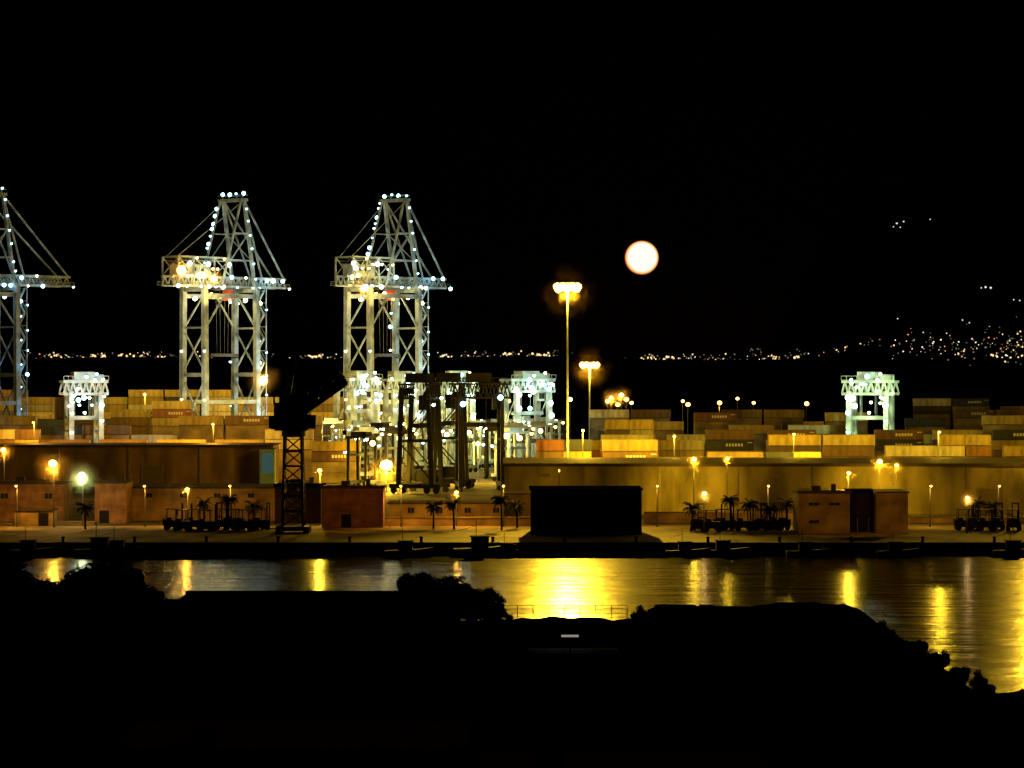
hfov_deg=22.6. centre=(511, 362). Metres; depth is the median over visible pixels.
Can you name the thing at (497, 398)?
yard gantry crane
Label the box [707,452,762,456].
shipping container
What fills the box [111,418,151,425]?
shipping container
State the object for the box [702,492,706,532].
street lamp
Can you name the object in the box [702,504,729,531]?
forklift
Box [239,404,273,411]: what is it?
shipping container
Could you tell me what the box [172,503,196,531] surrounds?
forklift
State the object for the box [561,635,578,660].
information sign
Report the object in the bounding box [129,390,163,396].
shipping container
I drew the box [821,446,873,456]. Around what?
shipping container
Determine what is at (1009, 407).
shipping container
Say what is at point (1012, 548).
boat
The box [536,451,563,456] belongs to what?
shipping container
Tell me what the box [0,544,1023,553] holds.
quay
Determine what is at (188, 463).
warehouse
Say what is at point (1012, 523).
forklift
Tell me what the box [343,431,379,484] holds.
straddle carrier
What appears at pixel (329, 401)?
shipping container
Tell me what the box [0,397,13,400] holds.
shipping container
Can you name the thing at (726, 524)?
forklift
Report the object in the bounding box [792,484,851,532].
port building
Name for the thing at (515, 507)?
palm tree
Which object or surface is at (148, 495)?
window
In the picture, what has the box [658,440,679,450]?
shipping container
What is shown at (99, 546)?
boat
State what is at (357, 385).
yard gantry crane
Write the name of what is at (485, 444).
straddle carrier
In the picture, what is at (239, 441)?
shipping container
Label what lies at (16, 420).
shipping container
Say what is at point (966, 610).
sea water
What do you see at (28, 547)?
boat
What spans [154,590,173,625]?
tree
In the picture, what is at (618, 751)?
waterfront building
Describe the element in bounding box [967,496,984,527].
palm tree
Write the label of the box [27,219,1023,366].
distant town lights
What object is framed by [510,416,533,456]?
straddle carrier
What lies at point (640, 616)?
tree
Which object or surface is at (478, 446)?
straddle carrier
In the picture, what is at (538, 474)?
window
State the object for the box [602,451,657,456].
shipping container
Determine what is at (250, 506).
palm tree
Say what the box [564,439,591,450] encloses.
shipping container
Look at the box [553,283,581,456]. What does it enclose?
mast light
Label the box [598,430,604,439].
shipping container
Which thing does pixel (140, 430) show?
shipping container
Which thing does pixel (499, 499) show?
palm tree
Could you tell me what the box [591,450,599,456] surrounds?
shipping container
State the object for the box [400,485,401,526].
street lamp
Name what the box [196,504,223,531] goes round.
forklift
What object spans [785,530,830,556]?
boat
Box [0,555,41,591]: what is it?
tree
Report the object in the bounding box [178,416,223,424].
shipping container
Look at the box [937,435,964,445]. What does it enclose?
shipping container
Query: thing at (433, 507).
palm tree
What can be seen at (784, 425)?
shipping container
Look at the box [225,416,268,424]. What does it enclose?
shipping container
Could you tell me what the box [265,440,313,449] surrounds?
shipping container
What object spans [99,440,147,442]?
shipping container
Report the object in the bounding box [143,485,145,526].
street lamp
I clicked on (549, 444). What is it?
shipping container
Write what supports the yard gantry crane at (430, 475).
on the terminal ground at (482, 491)
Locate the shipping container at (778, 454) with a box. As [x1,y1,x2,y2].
[765,452,792,456]
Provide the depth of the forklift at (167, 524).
458.10 m
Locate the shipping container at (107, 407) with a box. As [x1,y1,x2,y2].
[92,404,126,411]
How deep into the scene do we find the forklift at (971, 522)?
456.86 m
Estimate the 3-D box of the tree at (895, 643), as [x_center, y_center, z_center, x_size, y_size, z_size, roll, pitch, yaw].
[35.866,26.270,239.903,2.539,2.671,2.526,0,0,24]
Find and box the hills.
[0,162,1023,370]
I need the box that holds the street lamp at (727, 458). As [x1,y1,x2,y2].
[726,457,728,511]
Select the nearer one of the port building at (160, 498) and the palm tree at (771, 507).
the palm tree at (771, 507)
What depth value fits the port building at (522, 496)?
490.00 m
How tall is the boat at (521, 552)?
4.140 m
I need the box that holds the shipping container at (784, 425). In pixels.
[781,421,802,429]
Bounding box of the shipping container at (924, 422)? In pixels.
[904,418,944,426]
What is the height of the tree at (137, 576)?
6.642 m
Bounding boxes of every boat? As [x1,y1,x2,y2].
[6,527,56,555]
[73,528,133,556]
[102,532,145,555]
[384,527,434,556]
[453,519,516,556]
[493,536,529,555]
[665,534,710,555]
[702,532,751,556]
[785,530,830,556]
[876,534,921,556]
[991,532,1023,556]
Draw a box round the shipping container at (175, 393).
[165,390,199,396]
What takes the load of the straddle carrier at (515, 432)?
on the terminal ground at (482, 491)
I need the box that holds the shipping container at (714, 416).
[694,412,735,421]
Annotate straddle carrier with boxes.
[322,418,346,440]
[328,423,354,440]
[335,420,371,467]
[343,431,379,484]
[346,427,383,479]
[363,422,396,471]
[377,427,419,480]
[380,416,403,459]
[391,418,427,463]
[405,421,444,469]
[421,426,451,469]
[427,419,454,464]
[443,425,478,471]
[453,420,483,460]
[468,420,492,468]
[482,427,506,478]
[483,419,512,465]
[491,427,532,480]
[504,422,535,456]
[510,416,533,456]
[521,421,556,456]
[530,417,564,456]
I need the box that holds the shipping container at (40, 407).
[21,404,54,411]
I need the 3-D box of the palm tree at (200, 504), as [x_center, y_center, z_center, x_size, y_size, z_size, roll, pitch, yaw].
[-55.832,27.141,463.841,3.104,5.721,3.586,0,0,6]
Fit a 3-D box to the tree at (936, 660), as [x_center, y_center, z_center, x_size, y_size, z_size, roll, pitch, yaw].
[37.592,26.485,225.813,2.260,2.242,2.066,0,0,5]
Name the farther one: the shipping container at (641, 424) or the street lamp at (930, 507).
the shipping container at (641, 424)
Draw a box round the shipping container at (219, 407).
[201,404,230,411]
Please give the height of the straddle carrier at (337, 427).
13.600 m
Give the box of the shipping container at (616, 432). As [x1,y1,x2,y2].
[605,430,628,434]
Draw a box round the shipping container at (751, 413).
[742,410,761,417]
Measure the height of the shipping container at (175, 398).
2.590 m
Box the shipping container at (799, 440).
[768,435,820,445]
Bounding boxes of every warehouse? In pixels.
[0,443,280,486]
[503,457,1023,513]
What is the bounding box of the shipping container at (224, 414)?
[209,412,230,418]
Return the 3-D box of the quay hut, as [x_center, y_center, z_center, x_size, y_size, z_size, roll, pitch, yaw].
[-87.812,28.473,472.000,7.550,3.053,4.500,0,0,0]
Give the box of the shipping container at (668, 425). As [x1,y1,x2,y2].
[654,421,683,430]
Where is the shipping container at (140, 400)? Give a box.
[128,397,163,404]
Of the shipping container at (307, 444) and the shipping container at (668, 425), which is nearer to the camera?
the shipping container at (307, 444)
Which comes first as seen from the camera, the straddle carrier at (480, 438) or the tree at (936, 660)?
the tree at (936, 660)
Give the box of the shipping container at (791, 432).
[767,430,815,439]
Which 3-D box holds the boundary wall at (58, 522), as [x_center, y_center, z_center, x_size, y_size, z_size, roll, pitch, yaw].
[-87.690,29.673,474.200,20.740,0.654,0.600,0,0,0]
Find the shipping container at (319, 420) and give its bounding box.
[316,416,322,424]
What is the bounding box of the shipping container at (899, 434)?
[874,430,923,439]
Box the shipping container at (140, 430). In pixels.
[131,426,150,434]
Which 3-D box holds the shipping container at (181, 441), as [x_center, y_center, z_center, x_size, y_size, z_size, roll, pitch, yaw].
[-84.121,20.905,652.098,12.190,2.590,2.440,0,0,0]
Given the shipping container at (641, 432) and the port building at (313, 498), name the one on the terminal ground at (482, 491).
the port building at (313, 498)
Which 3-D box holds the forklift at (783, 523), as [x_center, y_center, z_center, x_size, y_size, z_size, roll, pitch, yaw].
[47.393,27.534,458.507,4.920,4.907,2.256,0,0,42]
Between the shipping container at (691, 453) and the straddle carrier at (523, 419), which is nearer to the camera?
the shipping container at (691, 453)
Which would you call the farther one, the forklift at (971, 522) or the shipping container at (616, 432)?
the shipping container at (616, 432)
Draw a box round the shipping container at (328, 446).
[311,441,360,451]
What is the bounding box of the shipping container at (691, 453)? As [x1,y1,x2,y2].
[680,450,703,456]
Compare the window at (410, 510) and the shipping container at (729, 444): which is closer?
the window at (410, 510)
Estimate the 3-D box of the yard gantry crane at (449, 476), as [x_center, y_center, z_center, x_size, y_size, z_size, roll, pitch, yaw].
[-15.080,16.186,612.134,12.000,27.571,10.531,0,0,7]
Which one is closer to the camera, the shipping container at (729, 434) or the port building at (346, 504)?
the port building at (346, 504)
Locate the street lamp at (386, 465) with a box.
[380,460,391,491]
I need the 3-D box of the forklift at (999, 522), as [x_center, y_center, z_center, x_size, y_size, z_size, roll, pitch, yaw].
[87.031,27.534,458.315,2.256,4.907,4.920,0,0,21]
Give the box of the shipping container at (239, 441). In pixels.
[215,440,263,442]
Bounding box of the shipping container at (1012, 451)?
[1002,446,1023,456]
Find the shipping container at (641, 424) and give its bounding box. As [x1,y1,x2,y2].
[629,419,653,429]
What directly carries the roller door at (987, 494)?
in the warehouse at (954, 481)
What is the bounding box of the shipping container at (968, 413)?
[954,410,994,417]
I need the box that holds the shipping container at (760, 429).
[728,425,773,434]
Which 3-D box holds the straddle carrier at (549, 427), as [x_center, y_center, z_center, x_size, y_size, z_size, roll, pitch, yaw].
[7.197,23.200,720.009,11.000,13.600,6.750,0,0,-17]
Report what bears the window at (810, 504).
in the port building at (816, 509)
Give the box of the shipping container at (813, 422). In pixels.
[802,421,823,424]
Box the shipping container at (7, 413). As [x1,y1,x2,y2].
[0,412,13,415]
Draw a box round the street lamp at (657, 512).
[656,485,658,526]
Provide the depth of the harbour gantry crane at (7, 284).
826.89 m
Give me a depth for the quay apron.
441.80 m
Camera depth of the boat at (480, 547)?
422.44 m
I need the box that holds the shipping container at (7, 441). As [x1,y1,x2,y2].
[0,440,14,442]
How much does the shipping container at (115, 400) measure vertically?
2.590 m
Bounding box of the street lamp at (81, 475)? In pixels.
[78,473,84,525]
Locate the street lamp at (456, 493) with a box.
[454,491,457,525]
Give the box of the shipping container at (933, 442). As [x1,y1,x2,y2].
[931,440,936,445]
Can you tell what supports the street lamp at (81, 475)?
on the quay apron
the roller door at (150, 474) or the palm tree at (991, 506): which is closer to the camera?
the palm tree at (991, 506)
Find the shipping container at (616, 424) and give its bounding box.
[605,419,628,429]
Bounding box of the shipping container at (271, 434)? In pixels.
[265,429,313,439]
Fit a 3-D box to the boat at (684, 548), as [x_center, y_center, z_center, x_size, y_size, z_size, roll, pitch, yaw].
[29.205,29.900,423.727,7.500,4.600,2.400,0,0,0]
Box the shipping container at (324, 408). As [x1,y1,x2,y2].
[311,404,342,411]
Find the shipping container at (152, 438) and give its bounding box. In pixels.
[131,435,177,442]
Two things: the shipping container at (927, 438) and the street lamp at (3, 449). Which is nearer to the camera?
the street lamp at (3, 449)
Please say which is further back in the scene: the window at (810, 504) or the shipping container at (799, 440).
the shipping container at (799, 440)
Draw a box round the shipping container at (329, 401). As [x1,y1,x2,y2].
[318,397,342,403]
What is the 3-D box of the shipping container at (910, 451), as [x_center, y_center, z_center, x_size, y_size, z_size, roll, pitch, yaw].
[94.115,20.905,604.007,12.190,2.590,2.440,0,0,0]
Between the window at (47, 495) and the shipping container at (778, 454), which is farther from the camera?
the shipping container at (778, 454)
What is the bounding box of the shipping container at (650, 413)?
[631,410,670,417]
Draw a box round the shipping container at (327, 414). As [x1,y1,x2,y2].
[311,412,342,418]
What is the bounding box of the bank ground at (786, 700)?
[0,599,1023,767]
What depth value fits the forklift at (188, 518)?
458.02 m
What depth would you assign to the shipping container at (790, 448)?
602.84 m
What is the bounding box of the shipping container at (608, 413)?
[589,410,628,417]
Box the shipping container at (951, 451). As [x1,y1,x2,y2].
[939,446,964,456]
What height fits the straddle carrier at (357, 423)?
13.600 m
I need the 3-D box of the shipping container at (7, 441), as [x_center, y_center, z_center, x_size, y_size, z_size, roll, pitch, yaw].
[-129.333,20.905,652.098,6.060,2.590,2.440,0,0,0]
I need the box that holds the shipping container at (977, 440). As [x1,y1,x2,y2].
[965,435,990,445]
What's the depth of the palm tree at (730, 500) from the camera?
456.97 m
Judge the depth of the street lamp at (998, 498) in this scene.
467.92 m
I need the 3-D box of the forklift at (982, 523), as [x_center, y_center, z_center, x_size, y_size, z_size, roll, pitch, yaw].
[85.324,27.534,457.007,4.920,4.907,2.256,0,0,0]
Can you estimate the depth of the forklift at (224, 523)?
458.43 m
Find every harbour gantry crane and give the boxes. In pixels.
[0,187,74,415]
[157,191,290,415]
[333,193,451,451]
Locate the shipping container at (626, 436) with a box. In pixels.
[601,435,652,445]
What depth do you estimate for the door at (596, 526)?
445.99 m
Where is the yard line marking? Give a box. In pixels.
[326,468,495,483]
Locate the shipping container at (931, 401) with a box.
[913,398,950,405]
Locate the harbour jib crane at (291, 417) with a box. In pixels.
[269,372,347,532]
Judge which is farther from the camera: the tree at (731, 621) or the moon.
the moon
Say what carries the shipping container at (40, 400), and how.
on the shipping container at (40, 407)
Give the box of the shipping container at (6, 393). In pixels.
[0,390,13,396]
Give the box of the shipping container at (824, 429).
[788,425,832,434]
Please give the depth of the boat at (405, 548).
421.93 m
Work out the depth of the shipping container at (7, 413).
902.24 m
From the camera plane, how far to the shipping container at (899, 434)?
646.81 m
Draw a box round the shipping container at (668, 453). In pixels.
[658,450,679,456]
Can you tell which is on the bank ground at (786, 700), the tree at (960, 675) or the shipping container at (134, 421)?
the tree at (960, 675)
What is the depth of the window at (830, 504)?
449.93 m
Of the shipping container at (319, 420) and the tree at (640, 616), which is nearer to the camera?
the tree at (640, 616)
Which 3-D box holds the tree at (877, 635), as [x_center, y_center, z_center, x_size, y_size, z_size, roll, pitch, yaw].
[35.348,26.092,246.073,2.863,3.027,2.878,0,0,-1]
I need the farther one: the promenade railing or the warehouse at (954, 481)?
the warehouse at (954, 481)
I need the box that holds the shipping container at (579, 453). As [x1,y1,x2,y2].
[564,451,590,456]
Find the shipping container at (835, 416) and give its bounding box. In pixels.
[825,412,867,421]
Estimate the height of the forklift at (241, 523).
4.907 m
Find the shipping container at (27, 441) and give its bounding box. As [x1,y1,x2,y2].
[15,440,39,442]
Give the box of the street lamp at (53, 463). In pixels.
[49,460,56,527]
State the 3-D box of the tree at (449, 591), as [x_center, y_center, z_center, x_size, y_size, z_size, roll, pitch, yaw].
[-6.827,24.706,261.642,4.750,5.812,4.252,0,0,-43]
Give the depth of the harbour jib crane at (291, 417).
450.20 m
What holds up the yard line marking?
on the terminal ground at (482, 491)
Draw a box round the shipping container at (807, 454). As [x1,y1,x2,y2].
[794,452,820,456]
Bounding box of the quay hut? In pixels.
[13,508,57,525]
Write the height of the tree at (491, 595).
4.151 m
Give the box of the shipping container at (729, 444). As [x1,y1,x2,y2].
[705,440,753,450]
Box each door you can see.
[34,465,55,479]
[37,512,48,525]
[98,510,109,522]
[141,465,163,483]
[259,448,276,483]
[340,513,351,526]
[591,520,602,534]
[800,488,827,489]
[857,518,868,531]
[977,488,1004,513]
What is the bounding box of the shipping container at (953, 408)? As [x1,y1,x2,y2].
[951,406,989,413]
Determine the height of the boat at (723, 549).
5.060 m
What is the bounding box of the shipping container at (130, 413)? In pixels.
[110,409,150,417]
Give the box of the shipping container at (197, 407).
[192,404,199,411]
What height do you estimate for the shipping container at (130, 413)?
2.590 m
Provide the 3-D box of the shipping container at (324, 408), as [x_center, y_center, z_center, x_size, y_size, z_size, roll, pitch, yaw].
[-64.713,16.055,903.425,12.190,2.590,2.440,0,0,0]
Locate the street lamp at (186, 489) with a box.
[185,488,188,513]
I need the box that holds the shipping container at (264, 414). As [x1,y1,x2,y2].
[239,412,273,415]
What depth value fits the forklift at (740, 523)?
455.28 m
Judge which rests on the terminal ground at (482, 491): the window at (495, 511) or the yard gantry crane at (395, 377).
the yard gantry crane at (395, 377)
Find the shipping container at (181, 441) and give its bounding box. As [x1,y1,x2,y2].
[157,440,205,442]
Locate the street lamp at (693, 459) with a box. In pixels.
[692,458,695,503]
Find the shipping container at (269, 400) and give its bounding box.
[238,397,272,404]
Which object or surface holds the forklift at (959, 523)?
on the quay apron
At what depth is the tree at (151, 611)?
254.09 m
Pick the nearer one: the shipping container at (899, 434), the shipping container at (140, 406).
the shipping container at (899, 434)
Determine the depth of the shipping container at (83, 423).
726.87 m
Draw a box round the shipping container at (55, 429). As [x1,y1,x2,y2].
[37,425,83,434]
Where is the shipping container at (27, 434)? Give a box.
[15,429,40,439]
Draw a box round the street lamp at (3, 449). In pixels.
[1,448,5,479]
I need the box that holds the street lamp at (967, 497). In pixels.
[966,496,969,532]
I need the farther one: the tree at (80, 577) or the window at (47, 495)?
the window at (47, 495)
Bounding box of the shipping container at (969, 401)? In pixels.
[951,398,988,405]
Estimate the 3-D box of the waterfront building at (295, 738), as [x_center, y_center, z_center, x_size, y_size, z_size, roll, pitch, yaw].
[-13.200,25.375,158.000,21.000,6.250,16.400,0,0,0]
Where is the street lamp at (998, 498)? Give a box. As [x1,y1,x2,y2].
[998,485,1000,517]
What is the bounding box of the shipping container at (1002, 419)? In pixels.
[981,415,1023,424]
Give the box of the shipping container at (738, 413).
[722,410,741,417]
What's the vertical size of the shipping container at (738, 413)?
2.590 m
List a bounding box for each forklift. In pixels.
[163,502,183,529]
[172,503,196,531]
[184,502,204,526]
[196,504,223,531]
[216,502,233,530]
[221,502,244,530]
[234,503,262,530]
[250,502,275,530]
[690,503,704,531]
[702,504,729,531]
[713,503,734,529]
[733,503,760,530]
[754,503,768,530]
[760,503,778,530]
[770,502,790,530]
[953,503,975,530]
[965,502,978,530]
[976,503,1003,530]
[989,502,1004,530]
[1006,502,1021,530]
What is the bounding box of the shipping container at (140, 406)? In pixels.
[129,404,151,411]
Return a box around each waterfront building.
[107,708,469,767]
[164,591,424,690]
[479,736,767,767]
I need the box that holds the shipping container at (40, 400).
[21,397,54,404]
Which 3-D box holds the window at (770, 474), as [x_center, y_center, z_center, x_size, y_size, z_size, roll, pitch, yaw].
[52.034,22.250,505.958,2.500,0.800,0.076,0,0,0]
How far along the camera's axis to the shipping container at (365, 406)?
902.24 m
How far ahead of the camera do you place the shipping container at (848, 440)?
602.90 m
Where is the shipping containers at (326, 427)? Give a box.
[38,418,565,449]
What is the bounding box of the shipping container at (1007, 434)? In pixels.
[992,430,1023,439]
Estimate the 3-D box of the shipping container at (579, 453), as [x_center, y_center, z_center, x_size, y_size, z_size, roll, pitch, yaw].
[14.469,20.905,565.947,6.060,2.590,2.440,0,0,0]
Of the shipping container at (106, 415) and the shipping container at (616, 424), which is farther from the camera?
the shipping container at (106, 415)
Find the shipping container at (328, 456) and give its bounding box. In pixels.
[311,451,360,461]
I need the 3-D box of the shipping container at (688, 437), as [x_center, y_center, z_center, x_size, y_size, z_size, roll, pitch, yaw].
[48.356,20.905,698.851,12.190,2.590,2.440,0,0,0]
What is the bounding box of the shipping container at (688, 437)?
[667,434,704,443]
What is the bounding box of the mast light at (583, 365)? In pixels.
[579,362,599,438]
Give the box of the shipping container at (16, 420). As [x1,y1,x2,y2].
[0,416,37,424]
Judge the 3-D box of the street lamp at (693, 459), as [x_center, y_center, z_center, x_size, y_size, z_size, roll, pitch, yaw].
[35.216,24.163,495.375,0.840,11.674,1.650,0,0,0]
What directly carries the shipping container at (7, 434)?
on the shipping container at (7, 441)
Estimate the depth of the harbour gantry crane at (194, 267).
850.42 m
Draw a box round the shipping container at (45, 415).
[21,412,54,418]
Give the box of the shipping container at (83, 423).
[62,422,105,431]
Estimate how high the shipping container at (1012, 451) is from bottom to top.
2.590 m
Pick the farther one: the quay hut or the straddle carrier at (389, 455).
the straddle carrier at (389, 455)
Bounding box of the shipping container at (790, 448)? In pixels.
[767,446,819,451]
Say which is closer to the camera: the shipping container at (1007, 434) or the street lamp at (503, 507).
the street lamp at (503, 507)
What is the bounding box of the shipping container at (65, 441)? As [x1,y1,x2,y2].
[41,440,90,442]
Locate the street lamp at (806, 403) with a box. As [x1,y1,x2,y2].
[804,402,808,420]
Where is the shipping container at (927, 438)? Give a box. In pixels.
[923,434,931,443]
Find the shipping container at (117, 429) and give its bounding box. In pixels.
[85,425,130,434]
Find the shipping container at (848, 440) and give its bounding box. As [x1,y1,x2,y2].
[822,435,874,445]
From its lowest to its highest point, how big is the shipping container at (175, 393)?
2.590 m
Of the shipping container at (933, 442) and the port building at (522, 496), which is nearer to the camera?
the port building at (522, 496)
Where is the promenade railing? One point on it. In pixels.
(571, 605)
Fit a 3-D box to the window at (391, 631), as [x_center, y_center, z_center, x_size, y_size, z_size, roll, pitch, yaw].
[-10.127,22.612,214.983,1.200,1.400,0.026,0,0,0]
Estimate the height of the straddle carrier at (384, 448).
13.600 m
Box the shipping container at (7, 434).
[0,429,16,439]
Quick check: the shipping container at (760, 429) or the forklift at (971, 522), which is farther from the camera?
the shipping container at (760, 429)
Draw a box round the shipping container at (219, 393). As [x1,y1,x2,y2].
[201,390,230,396]
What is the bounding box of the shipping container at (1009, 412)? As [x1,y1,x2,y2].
[995,410,1023,414]
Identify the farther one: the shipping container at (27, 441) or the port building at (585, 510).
the shipping container at (27, 441)
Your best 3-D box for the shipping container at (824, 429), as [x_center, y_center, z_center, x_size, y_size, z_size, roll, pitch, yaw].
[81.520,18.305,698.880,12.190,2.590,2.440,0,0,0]
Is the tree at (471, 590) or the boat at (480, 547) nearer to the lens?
the tree at (471, 590)
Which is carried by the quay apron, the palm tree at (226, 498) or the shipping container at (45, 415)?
the palm tree at (226, 498)
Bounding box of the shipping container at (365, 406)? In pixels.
[363,404,382,411]
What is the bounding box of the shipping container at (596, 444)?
[592,440,600,449]
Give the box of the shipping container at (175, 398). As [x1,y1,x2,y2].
[165,397,200,400]
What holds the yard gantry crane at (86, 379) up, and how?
on the terminal ground at (482, 491)
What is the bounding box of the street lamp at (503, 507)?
[502,485,504,526]
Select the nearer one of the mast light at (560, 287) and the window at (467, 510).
the window at (467, 510)
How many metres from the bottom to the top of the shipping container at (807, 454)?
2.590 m
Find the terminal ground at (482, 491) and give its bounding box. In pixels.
[0,450,1023,525]
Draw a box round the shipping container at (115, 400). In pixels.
[92,397,127,404]
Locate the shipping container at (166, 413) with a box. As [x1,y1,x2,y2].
[152,409,192,417]
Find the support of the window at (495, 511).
in the port building at (467, 508)
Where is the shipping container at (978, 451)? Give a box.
[965,446,991,456]
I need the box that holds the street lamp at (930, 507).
[929,485,932,526]
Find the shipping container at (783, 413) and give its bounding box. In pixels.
[764,410,803,417]
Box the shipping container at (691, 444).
[680,440,703,450]
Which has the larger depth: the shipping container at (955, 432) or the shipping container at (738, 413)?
the shipping container at (738, 413)
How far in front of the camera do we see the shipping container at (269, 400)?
902.45 m
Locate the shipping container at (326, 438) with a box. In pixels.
[323,433,330,440]
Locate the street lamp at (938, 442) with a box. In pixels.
[938,431,940,456]
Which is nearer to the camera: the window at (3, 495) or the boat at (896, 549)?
the boat at (896, 549)
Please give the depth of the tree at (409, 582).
260.60 m
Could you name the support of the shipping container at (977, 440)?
on the shipping container at (978, 451)
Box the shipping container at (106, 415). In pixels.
[92,412,110,418]
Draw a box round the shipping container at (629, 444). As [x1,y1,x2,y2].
[602,439,657,451]
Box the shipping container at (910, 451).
[884,446,937,456]
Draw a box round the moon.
[625,241,658,274]
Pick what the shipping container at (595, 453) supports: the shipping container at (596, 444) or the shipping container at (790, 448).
the shipping container at (596, 444)
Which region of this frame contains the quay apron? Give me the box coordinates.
[0,526,1023,552]
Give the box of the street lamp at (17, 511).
[14,485,17,526]
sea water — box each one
[0,371,1023,438]
[0,554,1023,692]
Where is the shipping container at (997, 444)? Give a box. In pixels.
[991,440,1023,450]
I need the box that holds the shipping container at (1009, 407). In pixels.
[1000,406,1019,409]
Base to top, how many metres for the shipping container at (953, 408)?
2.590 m
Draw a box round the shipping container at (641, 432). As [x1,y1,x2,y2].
[629,430,653,438]
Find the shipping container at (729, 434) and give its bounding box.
[705,430,753,439]
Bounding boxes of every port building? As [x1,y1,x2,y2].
[0,475,73,520]
[93,474,133,522]
[132,484,274,520]
[273,477,325,522]
[320,479,386,526]
[387,500,500,516]
[501,491,529,516]
[529,486,642,534]
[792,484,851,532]
[843,488,875,531]
[870,489,909,532]
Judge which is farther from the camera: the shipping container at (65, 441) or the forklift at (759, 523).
the shipping container at (65, 441)
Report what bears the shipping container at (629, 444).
on the shipping container at (629, 453)
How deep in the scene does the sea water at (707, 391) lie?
3052.25 m
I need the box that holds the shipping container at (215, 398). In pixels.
[209,397,230,399]
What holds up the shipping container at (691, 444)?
on the shipping container at (691, 453)
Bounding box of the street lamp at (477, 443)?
[476,442,479,480]
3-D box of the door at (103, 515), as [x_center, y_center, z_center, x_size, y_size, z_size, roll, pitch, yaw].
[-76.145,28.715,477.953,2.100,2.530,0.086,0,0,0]
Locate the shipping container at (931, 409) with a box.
[913,406,950,413]
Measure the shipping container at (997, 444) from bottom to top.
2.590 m
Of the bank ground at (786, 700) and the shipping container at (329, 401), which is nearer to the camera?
the bank ground at (786, 700)
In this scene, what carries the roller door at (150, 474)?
in the warehouse at (188, 463)
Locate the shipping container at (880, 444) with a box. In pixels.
[874,440,922,450]
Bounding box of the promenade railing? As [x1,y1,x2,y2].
[505,605,627,617]
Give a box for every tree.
[0,554,33,578]
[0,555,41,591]
[13,578,58,597]
[50,578,74,598]
[63,563,116,590]
[75,501,93,529]
[83,558,155,620]
[125,567,144,588]
[138,586,164,620]
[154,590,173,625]
[197,497,212,518]
[219,494,238,515]
[244,500,263,515]
[396,571,436,619]
[425,501,442,528]
[425,575,468,630]
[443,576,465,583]
[444,497,460,528]
[450,592,486,631]
[458,583,474,625]
[471,587,501,625]
[482,596,513,628]
[490,494,510,529]
[507,500,525,527]
[630,605,652,628]
[647,609,672,630]
[682,501,701,519]
[720,495,739,530]
[720,609,741,632]
[740,498,759,520]
[759,502,778,530]
[776,498,792,517]
[864,619,889,648]
[882,629,908,654]
[908,640,929,665]
[926,650,950,673]
[948,665,970,687]
[965,669,995,700]
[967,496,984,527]
[982,501,1001,517]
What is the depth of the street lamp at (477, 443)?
649.88 m
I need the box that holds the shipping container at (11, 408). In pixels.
[0,405,13,411]
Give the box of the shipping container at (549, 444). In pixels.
[536,439,563,450]
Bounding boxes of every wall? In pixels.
[0,521,94,524]
[385,517,529,525]
[528,648,618,656]
[644,512,792,522]
[909,517,1023,522]
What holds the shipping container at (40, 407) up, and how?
on the shipping container at (45, 415)
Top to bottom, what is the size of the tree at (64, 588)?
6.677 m
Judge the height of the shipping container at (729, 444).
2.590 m
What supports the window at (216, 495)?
in the port building at (160, 498)
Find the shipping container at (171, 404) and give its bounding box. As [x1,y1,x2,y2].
[152,401,191,408]
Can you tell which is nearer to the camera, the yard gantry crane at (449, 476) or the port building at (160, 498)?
the port building at (160, 498)
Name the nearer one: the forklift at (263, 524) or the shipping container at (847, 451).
the forklift at (263, 524)
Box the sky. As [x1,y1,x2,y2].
[0,0,1023,359]
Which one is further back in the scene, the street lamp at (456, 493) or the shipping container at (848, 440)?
the shipping container at (848, 440)
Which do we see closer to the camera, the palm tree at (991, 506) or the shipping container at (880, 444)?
the palm tree at (991, 506)
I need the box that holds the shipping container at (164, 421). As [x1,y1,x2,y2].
[152,418,178,425]
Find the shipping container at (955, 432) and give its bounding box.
[932,430,980,439]
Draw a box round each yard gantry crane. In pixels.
[58,372,108,442]
[333,371,382,460]
[379,371,422,466]
[389,373,449,493]
[428,373,475,488]
[440,371,479,460]
[448,373,510,491]
[499,371,555,456]
[841,372,899,434]
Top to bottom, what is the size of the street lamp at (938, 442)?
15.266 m
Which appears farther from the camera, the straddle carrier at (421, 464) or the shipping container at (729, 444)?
the straddle carrier at (421, 464)
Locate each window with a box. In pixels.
[1,493,7,498]
[45,493,51,498]
[146,493,151,497]
[180,493,185,497]
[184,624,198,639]
[214,493,219,497]
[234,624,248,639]
[248,493,253,497]
[262,453,272,472]
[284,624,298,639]
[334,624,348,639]
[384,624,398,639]
[407,508,414,513]
[464,508,470,513]
[492,508,499,513]
[537,473,549,476]
[769,473,781,476]
[809,503,819,505]
[809,520,819,523]
[829,503,839,505]

